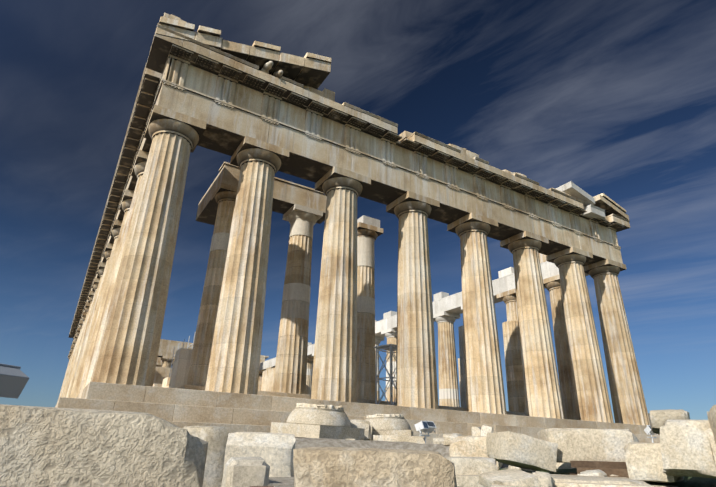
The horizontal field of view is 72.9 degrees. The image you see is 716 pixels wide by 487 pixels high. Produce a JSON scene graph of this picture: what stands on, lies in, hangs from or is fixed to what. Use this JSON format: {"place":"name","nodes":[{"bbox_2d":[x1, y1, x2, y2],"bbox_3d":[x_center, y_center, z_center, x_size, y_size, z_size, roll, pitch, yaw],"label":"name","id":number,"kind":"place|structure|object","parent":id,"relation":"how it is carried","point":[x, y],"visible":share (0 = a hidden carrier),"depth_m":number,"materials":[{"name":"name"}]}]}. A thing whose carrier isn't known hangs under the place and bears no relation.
{"place":"outdoors","nodes":[
{"label":"outdoors","id":0,"kind":"place"},
{"bbox_2d":[0,363,28,398],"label":"floodlight","id":1,"kind":"object","parent":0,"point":[13,380],"visible":1,"depth_m":5.63,"materials":[{"name":"grey paint"}]},
{"bbox_2d":[0,0,715,422],"label":"sky","id":2,"kind":"structure","parent":0,"point":[616,99],"materials":[{"name":"blue"}]},
{"bbox_2d":[374,344,396,405],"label":"scaffold tower","id":3,"kind":"structure","parent":0,"point":[391,348],"depth_m":24.13,"materials":[{"name":"silver metal"}]},
{"bbox_2d":[268,438,715,486],"bbox_3d":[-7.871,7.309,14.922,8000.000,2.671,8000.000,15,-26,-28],"label":"ground","id":4,"kind":"structure","parent":0,"point":[442,450],"depth_m":11.69,"materials":[{"name":"beige stone"}]},
{"bbox_2d":[0,404,207,486],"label":"stone block","id":5,"kind":"object","parent":4,"relation":"on","point":[55,447],"visible":1,"depth_m":2.48,"materials":[{"name":"stone"}]},
{"bbox_2d":[182,426,229,486],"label":"block","id":6,"kind":"object","parent":4,"relation":"on","point":[215,437],"depth_m":5.17,"materials":[{"name":"stone"}]},
{"bbox_2d":[221,457,269,486],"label":"stone block","id":7,"kind":"object","parent":4,"relation":"on","point":[245,471],"visible":1,"depth_m":4.29,"materials":[{"name":"stone"}]},
{"bbox_2d":[223,432,295,476],"bbox_3d":[-1.530,3.085,7.038,1.175,0.644,1.011,6,-23,-10],"label":"block","id":8,"kind":"object","parent":4,"relation":"on","point":[274,451],"depth_m":6.66,"materials":[{"name":"stone"}]},
{"bbox_2d":[55,382,659,443],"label":"stepped platform","id":9,"kind":"structure","parent":4,"relation":"on","point":[234,412],"depth_m":16.66,"materials":[{"name":"stone"}]},
{"bbox_2d":[58,350,71,399],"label":"column","id":10,"kind":"structure","parent":9,"relation":"on","point":[70,353],"depth_m":69.25,"materials":[{"name":"stone"}]},
{"bbox_2d":[59,345,73,397],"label":"column","id":11,"kind":"structure","parent":9,"relation":"on","point":[72,348],"depth_m":65.80,"materials":[{"name":"stone"}]},
{"bbox_2d":[60,340,75,396],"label":"column","id":12,"kind":"structure","parent":9,"relation":"on","point":[73,343],"depth_m":62.39,"materials":[{"name":"stone"}]},
{"bbox_2d":[61,334,77,395],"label":"column","id":13,"kind":"structure","parent":9,"relation":"on","point":[75,337],"depth_m":59.01,"materials":[{"name":"stone"}]},
{"bbox_2d":[61,328,79,396],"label":"column","id":14,"kind":"structure","parent":9,"relation":"on","point":[78,331],"depth_m":55.58,"materials":[{"name":"stone"}]},
{"bbox_2d":[62,320,82,396],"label":"column","id":15,"kind":"structure","parent":9,"relation":"on","point":[80,324],"depth_m":52.19,"materials":[{"name":"stone"}]},
{"bbox_2d":[63,312,86,396],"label":"column","id":16,"kind":"structure","parent":9,"relation":"on","point":[84,314],"depth_m":48.59,"materials":[{"name":"stone"}]},
{"bbox_2d":[64,302,90,396],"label":"column","id":17,"kind":"structure","parent":9,"relation":"on","point":[87,306],"depth_m":45.14,"materials":[{"name":"stone"}]},
{"bbox_2d":[70,55,170,342],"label":"entablature","id":18,"kind":"structure","parent":17,"relation":"on","point":[135,141],"depth_m":27.96,"materials":[{"name":"stone"}]},
{"bbox_2d":[65,291,94,396],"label":"column","id":19,"kind":"structure","parent":9,"relation":"on","point":[91,296],"depth_m":41.59,"materials":[{"name":"stone"}]},
{"bbox_2d":[66,278,99,397],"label":"column","id":20,"kind":"structure","parent":9,"relation":"on","point":[95,283],"depth_m":38.05,"materials":[{"name":"stone"}]},
{"bbox_2d":[68,262,105,397],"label":"column","id":21,"kind":"structure","parent":9,"relation":"on","point":[100,271],"depth_m":34.54,"materials":[{"name":"stone"}]},
{"bbox_2d":[70,243,112,397],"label":"column","id":22,"kind":"structure","parent":9,"relation":"on","point":[107,251],"depth_m":31.01,"materials":[{"name":"stone"}]},
{"bbox_2d":[72,219,121,397],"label":"column","id":23,"kind":"structure","parent":9,"relation":"on","point":[116,228],"depth_m":27.47,"materials":[{"name":"stone"}]},
{"bbox_2d":[76,189,133,396],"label":"column","id":24,"kind":"structure","parent":9,"relation":"on","point":[125,204],"depth_m":23.95,"materials":[{"name":"stone"}]},
{"bbox_2d":[83,150,148,388],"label":"column","id":25,"kind":"structure","parent":9,"relation":"on","point":[138,169],"depth_m":20.54,"materials":[{"name":"stone"}]},
{"bbox_2d":[90,105,206,385],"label":"column","id":26,"kind":"structure","parent":9,"relation":"on","point":[128,350],"depth_m":17.14,"materials":[{"name":"stone"}]},
{"bbox_2d":[204,136,289,394],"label":"column","id":27,"kind":"structure","parent":9,"relation":"on","point":[234,361],"depth_m":18.89,"materials":[{"name":"stone"}]},
{"bbox_2d":[306,356,313,394],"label":"column","id":28,"kind":"structure","parent":9,"relation":"on","point":[310,359],"depth_m":69.02,"materials":[{"name":"stone"}]},
{"bbox_2d":[311,166,370,402],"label":"column","id":29,"kind":"structure","parent":9,"relation":"on","point":[334,375],"depth_m":20.91,"materials":[{"name":"stone"}]},
{"bbox_2d":[375,336,383,399],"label":"column","id":30,"kind":"structure","parent":9,"relation":"on","point":[378,339],"depth_m":55.56,"materials":[{"name":"stone"}]},
{"bbox_2d":[381,328,396,401],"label":"column","id":31,"kind":"structure","parent":9,"relation":"on","point":[390,334],"depth_m":51.85,"materials":[{"name":"stone"}]},
{"bbox_2d":[386,191,439,408],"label":"column","id":32,"kind":"structure","parent":9,"relation":"on","point":[416,378],"depth_m":22.99,"materials":[{"name":"stone"}]},
{"bbox_2d":[146,25,629,265],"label":"entablature","id":33,"kind":"structure","parent":32,"relation":"on","point":[232,101],"depth_m":23.80,"materials":[{"name":"stone"}]},
{"bbox_2d":[261,61,309,90],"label":"sculpture fragments","id":34,"kind":"object","parent":33,"relation":"on","point":[267,67],"visible":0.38,"depth_m":22.07,"materials":[{"name":"beige stone"}]},
{"bbox_2d":[156,13,628,219],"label":"pediment remains","id":35,"kind":"object","parent":33,"relation":"on","point":[311,72],"visible":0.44,"depth_m":22.29,"materials":[{"name":"beige stone"}]},
{"bbox_2d":[399,131,411,141],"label":"cornice block","id":36,"kind":"structure","parent":33,"relation":"on","point":[405,134],"depth_m":26.12,"materials":[{"name":"stone"}]},
{"bbox_2d":[447,144,466,155],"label":"cornice block","id":37,"kind":"structure","parent":33,"relation":"on","point":[463,151],"depth_m":27.34,"materials":[{"name":"stone"}]},
{"bbox_2d":[466,150,478,157],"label":"cornice block","id":38,"kind":"structure","parent":33,"relation":"on","point":[470,154],"depth_m":28.15,"materials":[{"name":"stone"}]},
{"bbox_2d":[556,181,594,206],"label":"cornice block","id":39,"kind":"structure","parent":33,"relation":"on","point":[572,189],"depth_m":32.36,"materials":[{"name":"white stone"}]},
{"bbox_2d":[583,204,605,218],"bbox_3d":[15.603,-1.821,33.527,1.550,0.569,2.335,15,-26,-28],"label":"stone block","id":40,"kind":"object","parent":33,"relation":"on","point":[594,211],"visible":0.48,"depth_m":32.62,"materials":[{"name":"stone"}]},
{"bbox_2d":[433,311,459,406],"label":"column","id":41,"kind":"structure","parent":9,"relation":"on","point":[448,379],"depth_m":44.49,"materials":[{"name":"stone"}]},
{"bbox_2d":[447,212,506,413],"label":"column","id":42,"kind":"structure","parent":9,"relation":"on","point":[485,393],"depth_m":25.05,"materials":[{"name":"stone"}]},
{"bbox_2d":[496,288,517,320],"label":"column","id":43,"kind":"structure","parent":9,"relation":"on","point":[508,298],"depth_m":39.07,"materials":[{"name":"stone"}]},
{"bbox_2d":[500,231,564,418],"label":"column","id":44,"kind":"structure","parent":9,"relation":"on","point":[542,393],"depth_m":27.11,"materials":[{"name":"stone"}]},
{"bbox_2d":[543,274,576,419],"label":"column","id":45,"kind":"structure","parent":9,"relation":"on","point":[552,284],"depth_m":34.22,"materials":[{"name":"stone"}]},
{"bbox_2d":[546,247,613,422],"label":"column","id":46,"kind":"structure","parent":9,"relation":"on","point":[591,397],"depth_m":29.16,"materials":[{"name":"stone"}]},
{"bbox_2d":[583,259,649,424],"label":"column","id":47,"kind":"structure","parent":9,"relation":"on","point":[627,397],"depth_m":30.92,"materials":[{"name":"stone"}]},
{"bbox_2d":[349,419,371,439],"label":"chunk between capitals","id":48,"kind":"object","parent":4,"relation":"on","point":[364,424],"visible":0.44,"depth_m":14.75,"materials":[{"name":"stone"}]},
{"bbox_2d":[293,447,456,486],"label":"stone block","id":49,"kind":"object","parent":4,"relation":"on","point":[339,467],"visible":1,"depth_m":2.64,"materials":[{"name":"stone"}]},
{"bbox_2d":[373,435,424,443],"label":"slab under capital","id":50,"kind":"structure","parent":4,"relation":"on","point":[414,439],"depth_m":14.40,"materials":[{"name":"stone"}]},
{"bbox_2d":[365,414,412,439],"bbox_3d":[0.917,6.102,16.016,1.747,0.860,1.737,-2,-23,8],"label":"overturned capital","id":51,"kind":"object","parent":50,"relation":"on","point":[392,424],"visible":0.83,"depth_m":15.39,"materials":[{"name":"stone"}]},
{"bbox_2d":[414,421,436,443],"bbox_3d":[2.171,6.275,15.636,0.432,1.052,0.838,-18,-30,38],"label":"floodlight pair","id":52,"kind":"object","parent":4,"relation":"on","point":[428,427],"visible":0.98,"depth_m":15.63,"materials":[{"name":"grey paint"}]},
{"bbox_2d":[433,437,443,443],"bbox_3d":[2.381,5.647,13.790,0.474,0.258,0.421,3,-23,-3],"label":"stone","id":53,"kind":"object","parent":4,"relation":"on","point":[440,440],"visible":0.48,"depth_m":13.67,"materials":[{"name":"stone"}]},
{"bbox_2d":[443,433,461,445],"bbox_3d":[2.449,4.945,12.217,0.451,0.319,0.550,-16,-29,35],"label":"stone","id":54,"kind":"object","parent":4,"relation":"on","point":[448,438],"visible":0.48,"depth_m":12.09,"materials":[{"name":"stone"}]},
{"bbox_2d":[445,456,497,474],"bbox_3d":[1.512,3.102,6.571,0.622,0.390,0.805,0,-23,2],"label":"stone block","id":55,"kind":"object","parent":4,"relation":"on","point":[471,465],"depth_m":6.24,"materials":[{"name":"stone"}]},
{"bbox_2d":[449,436,502,468],"bbox_3d":[2.618,4.655,10.726,1.060,0.730,0.912,-7,-24,19],"label":"stone block","id":56,"kind":"object","parent":4,"relation":"on","point":[467,446],"visible":0.33,"depth_m":10.42,"materials":[{"name":"stone"}]},
{"bbox_2d":[471,427,480,435],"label":"block steps","id":57,"kind":"structure","parent":4,"relation":"on","point":[475,431],"depth_m":12.76,"materials":[{"name":"stone"}]},
{"bbox_2d":[480,425,492,435],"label":"block steps","id":58,"kind":"structure","parent":4,"relation":"on","point":[485,430],"depth_m":12.36,"materials":[{"name":"stone"}]},
{"bbox_2d":[479,468,541,486],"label":"stone block","id":59,"kind":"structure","parent":4,"relation":"on","point":[516,477],"depth_m":5.22,"materials":[{"name":"stone"}]},
{"bbox_2d":[508,465,520,469],"bbox_3d":[3.179,4.468,9.686,0.267,0.143,0.338,15,-26,-28],"label":"stone","id":60,"kind":"object","parent":4,"relation":"on","point":[511,467],"visible":0.23,"depth_m":9.62,"materials":[{"name":"stone"}]},
{"bbox_2d":[486,431,557,471],"bbox_3d":[2.784,3.591,8.381,1.190,0.602,1.241,15,-26,-28],"label":"stone block","id":61,"kind":"object","parent":4,"relation":"on","point":[524,451],"visible":1,"depth_m":7.98,"materials":[{"name":"beige stone"}]},
{"bbox_2d":[521,468,536,472],"bbox_3d":[3.280,4.315,9.304,0.278,0.162,0.423,-10,-25,24],"label":"stone","id":62,"kind":"object","parent":4,"relation":"on","point":[528,470],"visible":0.25,"depth_m":9.13,"materials":[{"name":"stone"}]},
{"bbox_2d":[533,471,554,486],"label":"stone","id":63,"kind":"object","parent":4,"relation":"on","point":[545,479],"visible":0.77,"depth_m":5.47,"materials":[{"name":"stone"}]},
{"bbox_2d":[456,473,647,486],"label":"flat slab","id":64,"kind":"object","parent":4,"relation":"on","point":[467,480],"visible":0.29,"depth_m":5.93,"materials":[{"name":"stone"}]},
{"bbox_2d":[556,462,575,468],"bbox_3d":[4.293,4.477,9.901,0.518,0.351,0.590,-14,-28,32],"label":"stone","id":65,"kind":"object","parent":4,"relation":"on","point":[563,465],"visible":0.12,"depth_m":9.67,"materials":[{"name":"stone"}]},
{"bbox_2d":[577,469,607,476],"bbox_3d":[3.373,3.393,6.932,0.363,0.296,0.466,-15,-28,33],"label":"stone","id":66,"kind":"object","parent":4,"relation":"on","point":[598,472],"visible":0.27,"depth_m":6.85,"materials":[{"name":"stone"}]},
{"bbox_2d":[570,472,628,477],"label":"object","id":67,"kind":"object","parent":4,"relation":"on","point":[573,473],"visible":0.08,"depth_m":7.54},
{"bbox_2d":[576,467,627,475],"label":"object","id":68,"kind":"object","parent":67,"relation":"on","point":[613,471],"visible":0.33,"depth_m":7.64,"materials":[{"name":"brown wood"}]},
{"bbox_2d":[570,461,626,468],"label":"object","id":69,"kind":"object","parent":68,"relation":"on","point":[601,464],"visible":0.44,"depth_m":7.82,"materials":[{"name":"brown wood"}]},
{"bbox_2d":[537,428,638,462],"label":"block on timbers","id":70,"kind":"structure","parent":69,"relation":"on","point":[580,444],"depth_m":8.12,"materials":[{"name":"beige stone"}]},
{"bbox_2d":[644,425,657,442],"bbox_3d":[11.858,7.878,19.500,0.589,1.057,0.369,8,-24,-15],"label":"floodlight","id":71,"kind":"object","parent":4,"relation":"on","point":[647,430],"visible":0.65,"depth_m":19.56,"materials":[{"name":"grey paint"}]},
{"bbox_2d":[624,442,683,482],"bbox_3d":[4.455,3.287,7.298,0.619,0.540,0.999,-16,-29,35],"label":"white block","id":72,"kind":"object","parent":4,"relation":"on","point":[644,461],"depth_m":6.96,"materials":[{"name":"stone"}]},
{"bbox_2d":[649,484,677,486],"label":"rock","id":73,"kind":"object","parent":4,"relation":"on","point":[654,485],"depth_m":6.88,"materials":[{"name":"stone"}]},
{"bbox_2d":[648,409,689,433],"bbox_3d":[5.777,3.306,8.983,0.654,0.413,1.017,-11,-26,27],"label":"block","id":74,"kind":"object","parent":4,"relation":"on","point":[658,419],"depth_m":8.65,"materials":[{"name":"stone"}]},
{"bbox_2d":[660,420,715,478],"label":"block","id":75,"kind":"object","parent":4,"relation":"on","point":[688,448],"depth_m":6.44,"materials":[{"name":"stone"}]},
{"bbox_2d":[707,405,715,443],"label":"block","id":76,"kind":"object","parent":4,"relation":"on","point":[711,414],"depth_m":6.32,"materials":[{"name":"stone"}]},
{"bbox_3d":[-1.075,5.870,14.108,2.328,0.400,2.255,15,-26,-28],"label":"slab","id":77,"kind":"object","parent":4,"relation":"on","visible":0},
{"bbox_2d":[270,403,364,439],"bbox_3d":[-1.154,5.187,14.133,1.934,0.985,1.919,-16,-29,36],"label":"overturned capital","id":78,"kind":"object","parent":77,"relation":"on","point":[305,420],"visible":1,"depth_m":13.47,"materials":[{"name":"stone"}]},
{"bbox_2d":[490,485,526,486],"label":"stone block","id":79,"kind":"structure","parent":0,"point":[505,486],"depth_m":5.00,"materials":[{"name":"beige stone"}]},
{"bbox_2d":[554,482,653,486],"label":"stone slab","id":80,"kind":"structure","parent":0,"point":[566,484],"depth_m":5.58,"materials":[{"name":"beige stone"}]},
{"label":"stylobate floor","id":81,"kind":"structure","parent":0,"visible":0},
{"bbox_2d":[177,384,525,415],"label":"cella platform","id":82,"kind":"structure","parent":81,"relation":"on","point":[267,393],"depth_m":23.54,"materials":[{"name":"stone"}]},
{"bbox_2d":[161,356,174,367],"bbox_3d":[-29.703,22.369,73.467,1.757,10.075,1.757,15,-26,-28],"label":"column capital","id":83,"kind":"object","parent":82,"relation":"on","point":[167,361],"depth_m":74.57,"materials":[{"name":"stone"}]},
{"bbox_2d":[169,348,192,387],"bbox_3d":[-9.150,6.943,25.995,1.400,2.297,1.400,15,-26,-28],"label":"new anta","id":84,"kind":"object","parent":82,"relation":"on","point":[180,370],"visible":0.42,"depth_m":25.40,"materials":[{"name":"stone"}]},
{"bbox_2d":[169,332,195,376],"bbox_3d":[-10.907,9.866,36.171,4.848,4.800,6.448,15,-26,-28],"label":"cella scaffolding","id":85,"kind":"object","parent":82,"relation":"on","point":[183,346],"visible":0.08,"depth_m":35.82,"materials":[{"name":"silver metal"}]},
{"bbox_2d":[187,182,237,385],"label":"column","id":86,"kind":"structure","parent":82,"relation":"on","point":[224,196],"depth_m":23.39,"materials":[{"name":"stone"}]},
{"bbox_2d":[196,162,326,224],"bbox_3d":[-5.673,-2.133,28.955,6.530,1.317,5.400,15,-26,-28],"label":"pronaos architrave","id":87,"kind":"object","parent":86,"relation":"on","point":[287,195],"visible":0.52,"depth_m":27.33,"materials":[{"name":"stone"}]},
{"bbox_2d":[153,339,274,391],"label":"opisthodomos walls","id":88,"kind":"structure","parent":82,"relation":"on","point":[265,380],"depth_m":71.19,"materials":[{"name":"stone"}]},
{"bbox_2d":[273,204,322,393],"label":"column","id":89,"kind":"structure","parent":82,"relation":"on","point":[291,365],"depth_m":25.30,"materials":[{"name":"stone"}]},
{"bbox_2d":[153,358,461,406],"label":"cella wall remains","id":90,"kind":"object","parent":82,"relation":"on","point":[165,382],"visible":0.06,"depth_m":30.47,"materials":[{"name":"stone"}]},
{"bbox_2d":[357,222,382,399],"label":"column","id":91,"kind":"structure","parent":82,"relation":"on","point":[367,235],"depth_m":27.38,"materials":[{"name":"beige stone"}]},
{"bbox_2d":[357,215,379,227],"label":"stone block","id":92,"kind":"structure","parent":91,"relation":"on","point":[369,220],"depth_m":29.62,"materials":[{"name":"white stone"}]},
{"bbox_2d":[458,326,466,407],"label":"column","id":93,"kind":"structure","parent":82,"relation":"on","point":[462,369],"depth_m":30.76,"materials":[{"name":"stone"}]},
{"bbox_2d":[502,321,525,412],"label":"column","id":94,"kind":"structure","parent":82,"relation":"on","point":[514,376],"depth_m":32.64,"materials":[{"name":"stone"}]},
{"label":"column","id":95,"kind":"object","parent":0,"visible":0},
{"bbox_2d":[259,261,588,369],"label":"entablature","id":96,"kind":"structure","parent":95,"relation":"on","point":[452,303],"depth_m":45.05,"materials":[{"name":"stone"}]},
{"bbox_2d":[308,267,513,345],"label":"backer blocks","id":97,"kind":"structure","parent":96,"relation":"on","point":[501,273],"depth_m":46.80,"materials":[{"name":"stone"}]},
{"bbox_2d":[539,253,546,263],"bbox_3d":[15.585,0.635,36.780,1.760,1.346,3.990,15,-26,-28],"label":"old frieze end","id":98,"kind":"object","parent":96,"relation":"on","point":[542,257],"visible":0.02,"depth_m":37.23,"materials":[{"name":"stone"}]},
{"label":"column","id":99,"kind":"object","parent":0,"visible":0},
{"bbox_2d":[68,333,268,364],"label":"entablature","id":100,"kind":"structure","parent":99,"relation":"on","point":[262,358],"depth_m":79.35,"materials":[{"name":"stone"}]}
]}

